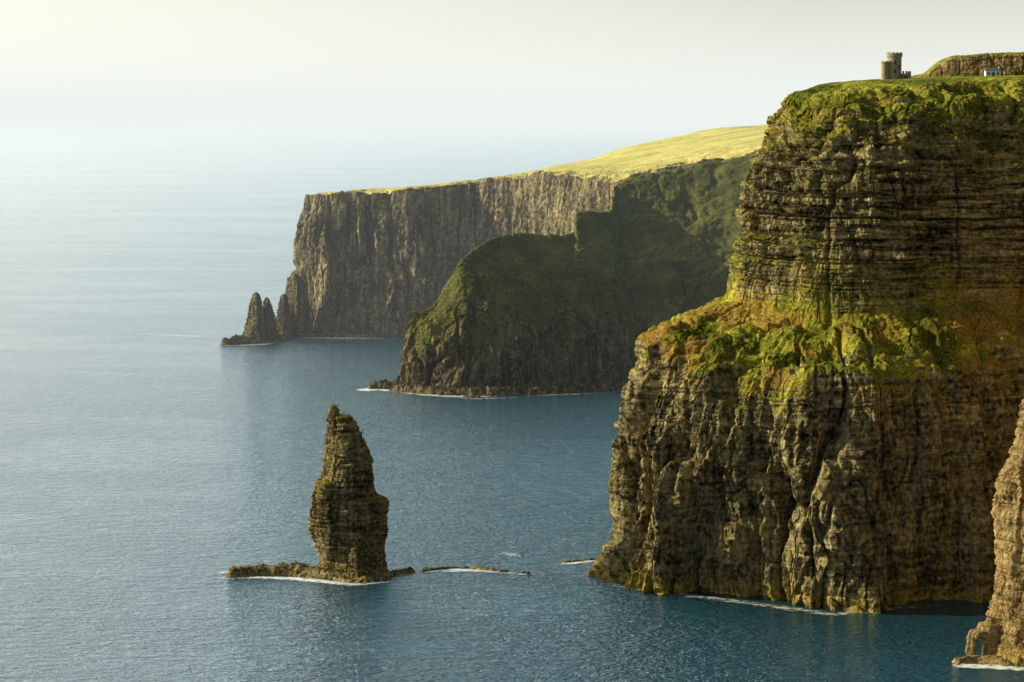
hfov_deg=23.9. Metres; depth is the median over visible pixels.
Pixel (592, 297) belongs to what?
green headland
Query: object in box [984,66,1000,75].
white cottage
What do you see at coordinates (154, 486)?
sea
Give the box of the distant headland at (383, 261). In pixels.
[285,124,768,336]
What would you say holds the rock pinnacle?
on the sea cliff headland at (822, 397)
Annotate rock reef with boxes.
[220,332,382,345]
[225,557,595,583]
[368,379,626,397]
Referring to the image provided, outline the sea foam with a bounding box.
[143,334,1023,670]
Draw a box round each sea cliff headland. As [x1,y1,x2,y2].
[586,75,1023,613]
[986,399,1023,665]
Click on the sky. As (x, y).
(59, 58)
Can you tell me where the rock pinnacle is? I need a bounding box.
[608,435,638,495]
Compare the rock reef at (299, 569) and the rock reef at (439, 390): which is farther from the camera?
the rock reef at (439, 390)
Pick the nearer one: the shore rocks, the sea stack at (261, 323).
the shore rocks
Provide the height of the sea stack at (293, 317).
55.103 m
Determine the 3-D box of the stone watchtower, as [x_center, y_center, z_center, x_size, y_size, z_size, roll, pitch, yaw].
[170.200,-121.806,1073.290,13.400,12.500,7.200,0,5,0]
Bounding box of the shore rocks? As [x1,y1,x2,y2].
[952,619,1013,665]
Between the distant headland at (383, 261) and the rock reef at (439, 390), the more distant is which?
the distant headland at (383, 261)
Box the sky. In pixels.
[0,0,1023,117]
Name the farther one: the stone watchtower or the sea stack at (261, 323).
the sea stack at (261, 323)
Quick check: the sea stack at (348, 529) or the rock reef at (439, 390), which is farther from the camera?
the rock reef at (439, 390)
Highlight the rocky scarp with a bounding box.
[911,52,1023,76]
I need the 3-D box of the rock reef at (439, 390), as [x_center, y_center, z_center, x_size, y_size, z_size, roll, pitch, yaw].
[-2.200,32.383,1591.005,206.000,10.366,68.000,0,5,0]
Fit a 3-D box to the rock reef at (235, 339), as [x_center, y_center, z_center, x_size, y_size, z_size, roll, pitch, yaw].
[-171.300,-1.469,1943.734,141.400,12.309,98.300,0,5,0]
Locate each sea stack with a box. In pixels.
[242,292,279,341]
[275,272,311,336]
[307,404,389,577]
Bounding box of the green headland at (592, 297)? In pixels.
[397,151,757,387]
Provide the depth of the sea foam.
952.41 m
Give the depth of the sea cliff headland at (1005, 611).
812.70 m
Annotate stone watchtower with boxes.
[881,52,910,79]
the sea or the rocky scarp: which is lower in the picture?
the sea
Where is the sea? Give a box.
[0,118,1023,681]

